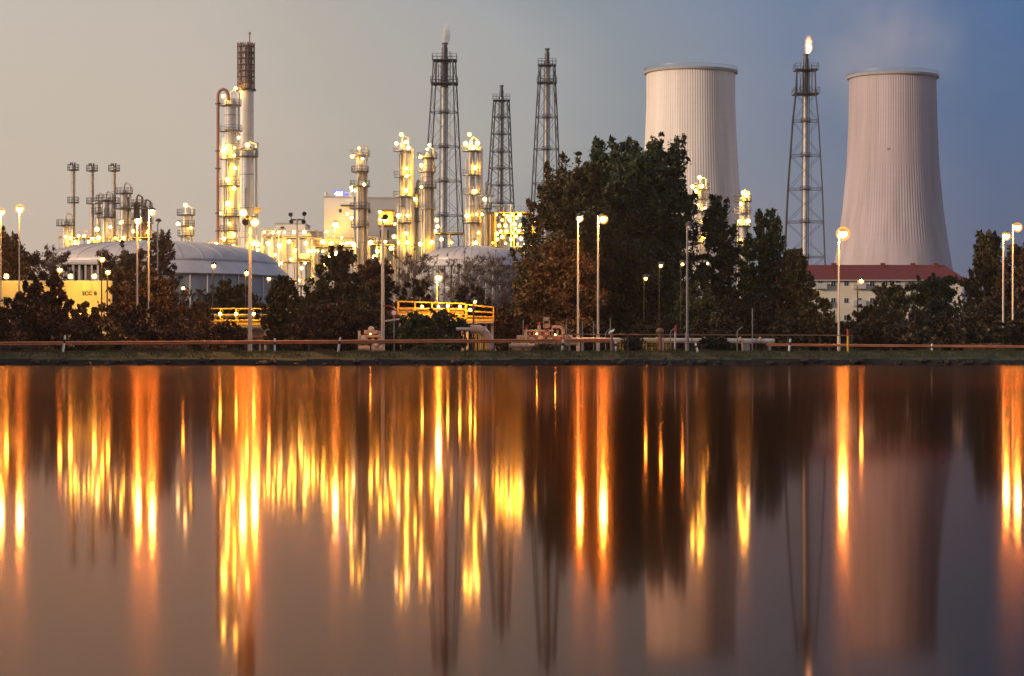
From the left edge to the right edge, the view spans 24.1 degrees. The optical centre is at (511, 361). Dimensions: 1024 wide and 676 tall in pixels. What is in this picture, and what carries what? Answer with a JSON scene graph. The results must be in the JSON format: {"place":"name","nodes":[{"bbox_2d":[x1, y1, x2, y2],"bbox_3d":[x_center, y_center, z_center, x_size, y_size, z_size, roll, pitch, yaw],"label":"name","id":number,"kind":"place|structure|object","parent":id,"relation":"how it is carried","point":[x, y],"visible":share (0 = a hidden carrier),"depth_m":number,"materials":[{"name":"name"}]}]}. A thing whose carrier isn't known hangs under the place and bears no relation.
{"place":"outdoors","nodes":[
{"label":"outdoors","id":0,"kind":"place"},
{"bbox_2d":[2,274,112,345],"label":"boundary wall","id":1,"kind":"structure","parent":0,"point":[79,292],"depth_m":255.00,"materials":[{"name":"metal"}]},
{"bbox_2d":[60,262,108,280],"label":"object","id":2,"kind":"object","parent":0,"point":[85,271],"visible":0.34,"depth_m":300.66,"materials":[{"name":"paint"}]},
{"bbox_2d":[114,182,133,240],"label":"distillation column","id":3,"kind":"structure","parent":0,"point":[125,209],"depth_m":449.43,"materials":[{"name":"metal"}]},
{"bbox_2d":[176,202,194,240],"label":"distillation column","id":4,"kind":"structure","parent":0,"point":[186,225],"depth_m":449.44,"materials":[{"name":"grey metal"}]},
{"bbox_2d":[350,144,369,304],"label":"distillation column","id":5,"kind":"structure","parent":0,"point":[362,206],"depth_m":449.41,"materials":[{"name":"metal"}]},
{"bbox_2d":[392,132,413,300],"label":"distillation column","id":6,"kind":"structure","parent":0,"point":[403,189],"depth_m":449.53,"materials":[{"name":"metal"}]},
{"bbox_2d":[462,132,482,245],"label":"distillation column","id":7,"kind":"structure","parent":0,"point":[472,191],"depth_m":449.57,"materials":[{"name":"metal"}]},
{"bbox_2d":[0,365,1023,675],"bbox_3d":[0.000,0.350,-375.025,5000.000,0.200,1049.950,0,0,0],"label":"water","id":8,"kind":"structure","parent":0,"point":[510,519],"depth_m":3.77,"materials":[{"name":"brown liquid"}]},
{"bbox_2d":[0,347,1023,360],"bbox_3d":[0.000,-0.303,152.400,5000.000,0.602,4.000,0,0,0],"label":"grass bank","id":9,"kind":"structure","parent":0,"point":[419,357],"depth_m":151.10,"materials":[{"name":"green plant"}]},
{"bbox_2d":[0,357,1021,364],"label":"stones","id":10,"kind":"object","parent":9,"relation":"on","point":[667,361],"visible":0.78,"depth_m":149.81,"materials":[{"name":"grey stone"}]},
{"bbox_2d":[0,359,1023,364],"bbox_3d":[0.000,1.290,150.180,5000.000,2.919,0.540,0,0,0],"label":"quay edge","id":11,"kind":"object","parent":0,"point":[469,362],"visible":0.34,"depth_m":149.93,"materials":[{"name":"concrete"}]},
{"bbox_2d":[0,0,1023,305],"label":"sky","id":12,"kind":"structure","parent":0,"point":[134,85],"materials":[{"name":"grey"}]},
{"bbox_2d":[691,175,708,299],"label":"distillation column","id":13,"kind":"structure","parent":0,"point":[701,198],"depth_m":449.54,"materials":[{"name":"metal"}]},
{"bbox_2d":[734,189,751,296],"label":"distillation column","id":14,"kind":"structure","parent":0,"point":[744,220],"depth_m":449.40,"materials":[{"name":"metal"}]},
{"label":"ground","id":15,"kind":"structure","parent":0,"visible":0},
{"bbox_2d":[0,306,21,341],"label":"shrub","id":16,"kind":"object","parent":15,"relation":"on","point":[6,334],"visible":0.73,"depth_m":179.61,"materials":[{"name":"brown plant"}]},
{"bbox_2d":[1,226,43,280],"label":"tree","id":17,"kind":"object","parent":15,"relation":"on","point":[9,251],"visible":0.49,"depth_m":259.79,"materials":[{"name":"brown plant"}]},
{"bbox_2d":[0,271,93,350],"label":"shrub","id":18,"kind":"object","parent":15,"relation":"on","point":[40,319],"visible":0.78,"depth_m":186.85,"materials":[{"name":"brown plant"}]},
{"bbox_2d":[32,243,73,280],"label":"tree","id":19,"kind":"object","parent":15,"relation":"on","point":[52,261],"visible":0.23,"depth_m":284.64,"materials":[{"name":"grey plant"}]},
{"bbox_2d":[67,301,105,350],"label":"shrub","id":20,"kind":"object","parent":15,"relation":"on","point":[81,315],"visible":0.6,"depth_m":195.47,"materials":[{"name":"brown plant"}]},
{"bbox_2d":[86,163,97,242],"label":"chimney","id":21,"kind":"object","parent":15,"relation":"on","point":[91,170],"visible":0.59,"depth_m":454.59,"materials":[{"name":"paint"}]},
{"bbox_2d":[95,191,115,241],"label":"distillation column","id":22,"kind":"structure","parent":15,"relation":"on","point":[106,214],"depth_m":449.40,"materials":[{"name":"metal"}]},
{"bbox_2d":[94,240,146,318],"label":"tree","id":23,"kind":"object","parent":15,"relation":"on","point":[125,261],"visible":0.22,"depth_m":261.27,"materials":[{"name":"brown plant"}]},
{"bbox_2d":[89,265,190,350],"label":"shrub","id":24,"kind":"object","parent":15,"relation":"on","point":[124,294],"visible":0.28,"depth_m":189.37,"materials":[{"name":"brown plant"}]},
{"bbox_2d":[95,301,213,350],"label":"shrub","id":25,"kind":"object","parent":15,"relation":"on","point":[147,328],"visible":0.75,"depth_m":179.48,"materials":[{"name":"green plant"}]},
{"bbox_2d":[31,240,290,350],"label":"domed tank","id":26,"kind":"object","parent":15,"relation":"on","point":[193,261],"visible":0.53,"depth_m":331.44,"materials":[{"name":"metal"}]},
{"bbox_2d":[138,228,185,317],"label":"tree","id":27,"kind":"object","parent":15,"relation":"on","point":[165,246],"visible":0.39,"depth_m":254.54,"materials":[{"name":"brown plant"}]},
{"bbox_2d":[185,299,215,350],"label":"shrub","id":28,"kind":"object","parent":15,"relation":"on","point":[194,313],"visible":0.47,"depth_m":199.59,"materials":[{"name":"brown plant"}]},
{"bbox_2d":[207,90,241,244],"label":"distillation column","id":29,"kind":"structure","parent":15,"relation":"on","point":[228,186],"depth_m":449.05,"materials":[{"name":"grey metal"}]},
{"bbox_2d":[215,88,229,243],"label":"downcomer pipe","id":30,"kind":"object","parent":29,"relation":"attached to","point":[217,168],"visible":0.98,"depth_m":446.74,"materials":[{"name":"metal"}]},
{"bbox_2d":[207,319,247,350],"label":"shrub","id":31,"kind":"object","parent":15,"relation":"on","point":[235,332],"visible":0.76,"depth_m":183.43,"materials":[{"name":"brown plant"}]},
{"bbox_2d":[200,278,263,332],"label":"tree","id":32,"kind":"object","parent":15,"relation":"on","point":[225,292],"visible":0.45,"depth_m":253.91,"materials":[{"name":"green plant"}]},
{"bbox_2d":[208,308,267,349],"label":"footbridge","id":33,"kind":"object","parent":15,"relation":"on","point":[254,325],"visible":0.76,"depth_m":204.97,"materials":[{"name":"metal"}]},
{"bbox_2d":[234,32,255,152],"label":"scaffolded stack","id":34,"kind":"object","parent":15,"relation":"on","point":[245,88],"visible":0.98,"depth_m":454.90,"materials":[{"name":"grey metal"}]},
{"bbox_2d":[234,137,258,250],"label":"distillation column","id":35,"kind":"structure","parent":15,"relation":"on","point":[246,156],"depth_m":444.00,"materials":[{"name":"grey metal"}]},
{"bbox_2d":[240,207,260,350],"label":"floodlight mast","id":36,"kind":"object","parent":15,"relation":"on","point":[246,221],"visible":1,"depth_m":156.40,"materials":[{"name":"metal"}]},
{"bbox_2d":[256,229,285,271],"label":"process unit","id":37,"kind":"object","parent":15,"relation":"on","point":[270,244],"visible":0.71,"depth_m":439.90,"materials":[{"name":"paint"}]},
{"bbox_2d":[255,273,307,350],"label":"tree","id":38,"kind":"object","parent":15,"relation":"on","point":[278,317],"visible":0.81,"depth_m":195.21,"materials":[{"name":"green plant"}]},
{"bbox_2d":[275,223,310,312],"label":"factory building","id":39,"kind":"structure","parent":15,"relation":"on","point":[289,228],"depth_m":490.00,"materials":[{"name":"yellow metal"}]},
{"bbox_2d":[283,229,317,310],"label":"process unit","id":40,"kind":"object","parent":15,"relation":"on","point":[306,257],"visible":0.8,"depth_m":449.16,"materials":[{"name":"paint"}]},
{"bbox_2d":[0,339,609,351],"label":"guard rail","id":41,"kind":"object","parent":15,"relation":"on","point":[309,342],"visible":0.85,"depth_m":155.17,"materials":[{"name":"metal"}]},
{"bbox_2d":[284,316,332,350],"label":"shrub","id":42,"kind":"object","parent":15,"relation":"on","point":[304,328],"visible":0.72,"depth_m":183.05,"materials":[{"name":"green plant"}]},
{"bbox_2d":[292,296,375,350],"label":"shrub","id":43,"kind":"object","parent":15,"relation":"on","point":[341,322],"visible":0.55,"depth_m":184.50,"materials":[{"name":"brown plant"}]},
{"bbox_2d":[311,237,359,304],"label":"process unit","id":44,"kind":"object","parent":15,"relation":"on","point":[326,246],"visible":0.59,"depth_m":440.43,"materials":[{"name":"paint"}]},
{"bbox_2d":[303,244,374,315],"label":"tree","id":45,"kind":"object","parent":15,"relation":"on","point":[338,266],"visible":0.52,"depth_m":211.11,"materials":[{"name":"green plant"}]},
{"bbox_2d":[323,188,355,295],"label":"factory building","id":46,"kind":"structure","parent":15,"relation":"on","point":[338,210],"depth_m":480.00,"materials":[{"name":"beige concrete"}]},
{"bbox_2d":[358,326,383,350],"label":"pump skid","id":47,"kind":"object","parent":15,"relation":"on","point":[371,332],"visible":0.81,"depth_m":163.85,"materials":[{"name":"metal"}]},
{"bbox_2d":[351,309,402,350],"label":"shrub","id":48,"kind":"object","parent":15,"relation":"on","point":[364,322],"visible":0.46,"depth_m":183.35,"materials":[{"name":"green plant"}]},
{"bbox_2d":[357,256,400,317],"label":"tree","id":49,"kind":"object","parent":15,"relation":"on","point":[371,272],"visible":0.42,"depth_m":249.07,"materials":[{"name":"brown plant"}]},
{"bbox_2d":[368,197,398,309],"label":"factory building","id":50,"kind":"structure","parent":15,"relation":"on","point":[376,204],"depth_m":500.00,"materials":[{"name":"concrete"}]},
{"bbox_2d":[380,214,387,349],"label":"floodlight mast","id":51,"kind":"object","parent":15,"relation":"on","point":[384,217],"visible":0.92,"depth_m":175.90,"materials":[{"name":"metal"}]},
{"bbox_2d":[385,278,435,350],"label":"shrub","id":52,"kind":"object","parent":15,"relation":"on","point":[418,290],"visible":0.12,"depth_m":231.72,"materials":[{"name":"green plant"}]},
{"bbox_2d":[389,244,438,307],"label":"tree","id":53,"kind":"object","parent":15,"relation":"on","point":[403,275],"visible":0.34,"depth_m":274.59,"materials":[{"name":"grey plant"}]},
{"bbox_2d":[414,180,423,277],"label":"distillation column","id":54,"kind":"structure","parent":15,"relation":"on","point":[416,209],"depth_m":451.69,"materials":[{"name":"grey metal"}]},
{"bbox_2d":[417,143,436,255],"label":"distillation column","id":55,"kind":"structure","parent":15,"relation":"on","point":[429,188],"depth_m":449.48,"materials":[{"name":"metal"}]},
{"bbox_2d":[385,308,471,350],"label":"shrub","id":56,"kind":"object","parent":15,"relation":"on","point":[440,325],"visible":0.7,"depth_m":181.64,"materials":[{"name":"green plant"}]},
{"bbox_2d":[419,42,463,259],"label":"flare stack","id":57,"kind":"object","parent":15,"relation":"on","point":[443,214],"visible":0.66,"depth_m":599.44,"materials":[{"name":"metal"}]},
{"bbox_2d":[436,248,489,308],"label":"tree","id":58,"kind":"object","parent":15,"relation":"on","point":[464,276],"visible":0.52,"depth_m":284.70,"materials":[{"name":"grey plant"}]},
{"bbox_2d":[416,246,521,309],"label":"domed tank","id":59,"kind":"object","parent":15,"relation":"on","point":[455,252],"visible":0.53,"depth_m":372.96,"materials":[{"name":"metal"}]},
{"bbox_2d":[450,283,496,349],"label":"shrub","id":60,"kind":"object","parent":15,"relation":"on","point":[461,294],"visible":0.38,"depth_m":239.24,"materials":[{"name":"green plant"}]},
{"bbox_2d":[466,304,493,350],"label":"footbridge","id":61,"kind":"object","parent":15,"relation":"on","point":[482,321],"visible":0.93,"depth_m":198.00,"materials":[{"name":"metal"}]},
{"bbox_2d":[477,181,493,245],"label":"distillation column","id":62,"kind":"structure","parent":15,"relation":"on","point":[485,203],"depth_m":446.69,"materials":[{"name":"grey metal"}]},
{"bbox_2d":[473,247,520,310],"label":"tree","id":63,"kind":"object","parent":15,"relation":"on","point":[496,272],"visible":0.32,"depth_m":289.68,"materials":[{"name":"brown plant"}]},
{"bbox_2d":[487,85,516,252],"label":"flare stack","id":64,"kind":"object","parent":15,"relation":"on","point":[501,132],"visible":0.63,"depth_m":619.54,"materials":[{"name":"metal"}]},
{"bbox_2d":[483,303,522,350],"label":"shrub","id":65,"kind":"object","parent":15,"relation":"on","point":[503,325],"visible":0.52,"depth_m":204.27,"materials":[{"name":"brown plant"}]},
{"bbox_2d":[492,257,523,316],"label":"tree","id":66,"kind":"object","parent":15,"relation":"on","point":[509,284],"visible":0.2,"depth_m":279.93,"materials":[{"name":"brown plant"}]},
{"bbox_2d":[492,204,532,255],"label":"process unit","id":67,"kind":"object","parent":15,"relation":"on","point":[504,234],"visible":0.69,"depth_m":444.90,"materials":[{"name":"yellow paint"}]},
{"bbox_2d":[498,311,556,350],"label":"shrub","id":68,"kind":"object","parent":15,"relation":"on","point":[517,329],"visible":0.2,"depth_m":189.33,"materials":[{"name":"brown plant"}]},
{"bbox_2d":[509,317,577,350],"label":"valve station","id":69,"kind":"object","parent":15,"relation":"on","point":[525,346],"visible":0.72,"depth_m":165.94,"materials":[{"name":"paint"}]},
{"bbox_2d":[529,48,559,246],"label":"flare stack","id":70,"kind":"object","parent":15,"relation":"on","point":[547,65],"visible":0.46,"depth_m":599.51,"materials":[{"name":"metal"}]},
{"bbox_2d":[508,179,606,320],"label":"tree","id":71,"kind":"object","parent":15,"relation":"on","point":[555,211],"visible":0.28,"depth_m":199.24,"materials":[{"name":"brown plant"}]},
{"bbox_2d":[510,235,609,337],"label":"tree","id":72,"kind":"object","parent":15,"relation":"on","point":[550,296],"visible":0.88,"depth_m":183.04,"materials":[{"name":"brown plant"}]},
{"bbox_2d":[175,286,975,350],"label":"woodland","id":73,"kind":"object","parent":15,"relation":"on","point":[205,299],"visible":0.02,"depth_m":324.48,"materials":[{"name":"green plant"}]},
{"bbox_2d":[534,151,626,323],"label":"tree","id":74,"kind":"object","parent":15,"relation":"on","point":[596,192],"visible":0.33,"depth_m":205.06,"materials":[{"name":"green plant"}]},
{"bbox_2d":[565,322,621,350],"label":"shrub","id":75,"kind":"object","parent":15,"relation":"on","point":[602,330],"visible":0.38,"depth_m":184.60,"materials":[{"name":"green plant"}]},
{"bbox_2d":[582,135,646,328],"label":"tree","id":76,"kind":"object","parent":15,"relation":"on","point":[599,156],"visible":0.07,"depth_m":217.51,"materials":[{"name":"green plant"}]},
{"bbox_2d":[617,330,652,351],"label":"shrub","id":77,"kind":"object","parent":15,"relation":"on","point":[635,342],"visible":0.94,"depth_m":161.15,"materials":[{"name":"green plant"}]},
{"bbox_2d":[592,147,695,313],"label":"tree","id":78,"kind":"object","parent":15,"relation":"on","point":[632,215],"visible":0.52,"depth_m":210.59,"materials":[{"name":"green plant"}]},
{"bbox_2d":[592,238,695,337],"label":"tree","id":79,"kind":"object","parent":15,"relation":"on","point":[642,304],"visible":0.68,"depth_m":206.56,"materials":[{"name":"green plant"}]},
{"bbox_2d":[621,318,692,350],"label":"shrub","id":80,"kind":"object","parent":15,"relation":"on","point":[643,327],"visible":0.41,"depth_m":185.09,"materials":[{"name":"green plant"}]},
{"bbox_2d":[631,131,705,320],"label":"tree","id":81,"kind":"object","parent":15,"relation":"on","point":[657,153],"visible":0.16,"depth_m":215.13,"materials":[{"name":"green plant"}]},
{"bbox_2d":[572,337,774,350],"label":"pipeline","id":82,"kind":"object","parent":15,"relation":"on","point":[730,340],"visible":0.6,"depth_m":164.87,"materials":[{"name":"metal"}]},
{"bbox_2d":[644,63,739,288],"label":"cooling tower","id":83,"kind":"structure","parent":15,"relation":"on","point":[695,105],"depth_m":885.09,"materials":[{"name":"concrete"}]},
{"bbox_2d":[667,279,721,350],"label":"shrub","id":84,"kind":"object","parent":15,"relation":"on","point":[699,307],"visible":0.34,"depth_m":199.21,"materials":[{"name":"green plant"}]},
{"bbox_2d":[697,336,734,351],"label":"shrub","id":85,"kind":"object","parent":15,"relation":"on","point":[718,343],"visible":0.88,"depth_m":159.82,"materials":[{"name":"green plant"}]},
{"bbox_2d":[689,312,744,350],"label":"shrub","id":86,"kind":"object","parent":15,"relation":"on","point":[719,325],"visible":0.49,"depth_m":183.15,"materials":[{"name":"green plant"}]},
{"bbox_2d":[696,194,745,310],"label":"tree","id":87,"kind":"object","parent":15,"relation":"on","point":[715,233],"visible":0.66,"depth_m":213.32,"materials":[{"name":"green plant"}]},
{"bbox_2d":[706,290,791,350],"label":"shrub","id":88,"kind":"object","parent":15,"relation":"on","point":[735,311],"visible":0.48,"depth_m":194.75,"materials":[{"name":"green plant"}]},
{"bbox_2d":[730,207,787,324],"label":"tree","id":89,"kind":"object","parent":15,"relation":"on","point":[766,246],"visible":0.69,"depth_m":211.16,"materials":[{"name":"green plant"}]},
{"bbox_2d":[764,317,814,350],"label":"shrub","id":90,"kind":"object","parent":15,"relation":"on","point":[787,328],"visible":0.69,"depth_m":181.03,"materials":[{"name":"green plant"}]},
{"bbox_2d":[767,248,816,324],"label":"tree","id":91,"kind":"object","parent":15,"relation":"on","point":[794,271],"visible":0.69,"depth_m":209.25,"materials":[{"name":"green plant"}]},
{"bbox_2d":[784,54,825,264],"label":"flare stack","id":92,"kind":"object","parent":15,"relation":"on","point":[805,93],"visible":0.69,"depth_m":599.42,"materials":[{"name":"metal"}]},
{"bbox_2d":[794,290,836,334],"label":"shrub","id":93,"kind":"object","parent":15,"relation":"on","point":[811,315],"visible":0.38,"depth_m":204.25,"materials":[{"name":"green plant"}]},
{"bbox_2d":[803,319,863,350],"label":"shrub","id":94,"kind":"object","parent":15,"relation":"on","point":[829,327],"visible":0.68,"depth_m":183.01,"materials":[{"name":"green plant"}]},
{"bbox_2d":[784,263,962,322],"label":"apartment house","id":95,"kind":"structure","parent":15,"relation":"on","point":[826,279],"depth_m":420.00,"materials":[{"name":"red ceramic"}]},
{"bbox_2d":[847,299,906,331],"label":"shrub","id":96,"kind":"object","parent":15,"relation":"on","point":[870,312],"visible":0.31,"depth_m":213.39,"materials":[{"name":"green plant"}]},
{"bbox_2d":[851,318,917,350],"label":"shrub","id":97,"kind":"object","parent":15,"relation":"on","point":[875,332],"visible":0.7,"depth_m":184.72,"materials":[{"name":"green plant"}]},
{"bbox_2d":[870,280,915,326],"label":"tree","id":98,"kind":"object","parent":15,"relation":"on","point":[894,294],"visible":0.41,"depth_m":261.16,"materials":[{"name":"green plant"}]},
{"bbox_2d":[834,68,952,269],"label":"cooling tower","id":99,"kind":"structure","parent":15,"relation":"on","point":[893,211],"depth_m":874.78,"materials":[{"name":"concrete"}]},
{"bbox_2d":[766,343,1023,350],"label":"guard rail","id":100,"kind":"object","parent":15,"relation":"on","point":[904,345],"visible":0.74,"depth_m":155.77,"materials":[{"name":"metal"}]},
{"bbox_2d":[897,307,954,350],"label":"shrub","id":101,"kind":"object","parent":15,"relation":"on","point":[923,329],"visible":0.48,"depth_m":194.54,"materials":[{"name":"green plant"}]},
{"bbox_2d":[905,272,961,319],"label":"tree","id":102,"kind":"object","parent":15,"relation":"on","point":[935,295],"visible":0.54,"depth_m":239.03,"materials":[{"name":"green plant"}]},
{"bbox_2d":[926,321,989,350],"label":"shrub","id":103,"kind":"object","parent":15,"relation":"on","point":[954,333],"visible":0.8,"depth_m":183.06,"materials":[{"name":"green plant"}]},
{"bbox_2d":[955,229,1009,312],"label":"tree","id":104,"kind":"object","parent":15,"relation":"on","point":[986,272],"visible":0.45,"depth_m":225.29,"materials":[{"name":"green plant"}]},
{"bbox_2d":[947,295,1023,332],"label":"shrub","id":105,"kind":"object","parent":15,"relation":"on","point":[985,315],"visible":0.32,"depth_m":198.45,"materials":[{"name":"green plant"}]},
{"bbox_2d":[980,320,1023,350],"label":"shrub","id":106,"kind":"object","parent":15,"relation":"on","point":[1009,332],"visible":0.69,"depth_m":182.90,"materials":[{"name":"green plant"}]},
{"bbox_2d":[991,242,1023,320],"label":"tree","id":107,"kind":"object","parent":15,"relation":"on","point":[996,291],"visible":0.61,"depth_m":221.17,"materials":[{"name":"green plant"}]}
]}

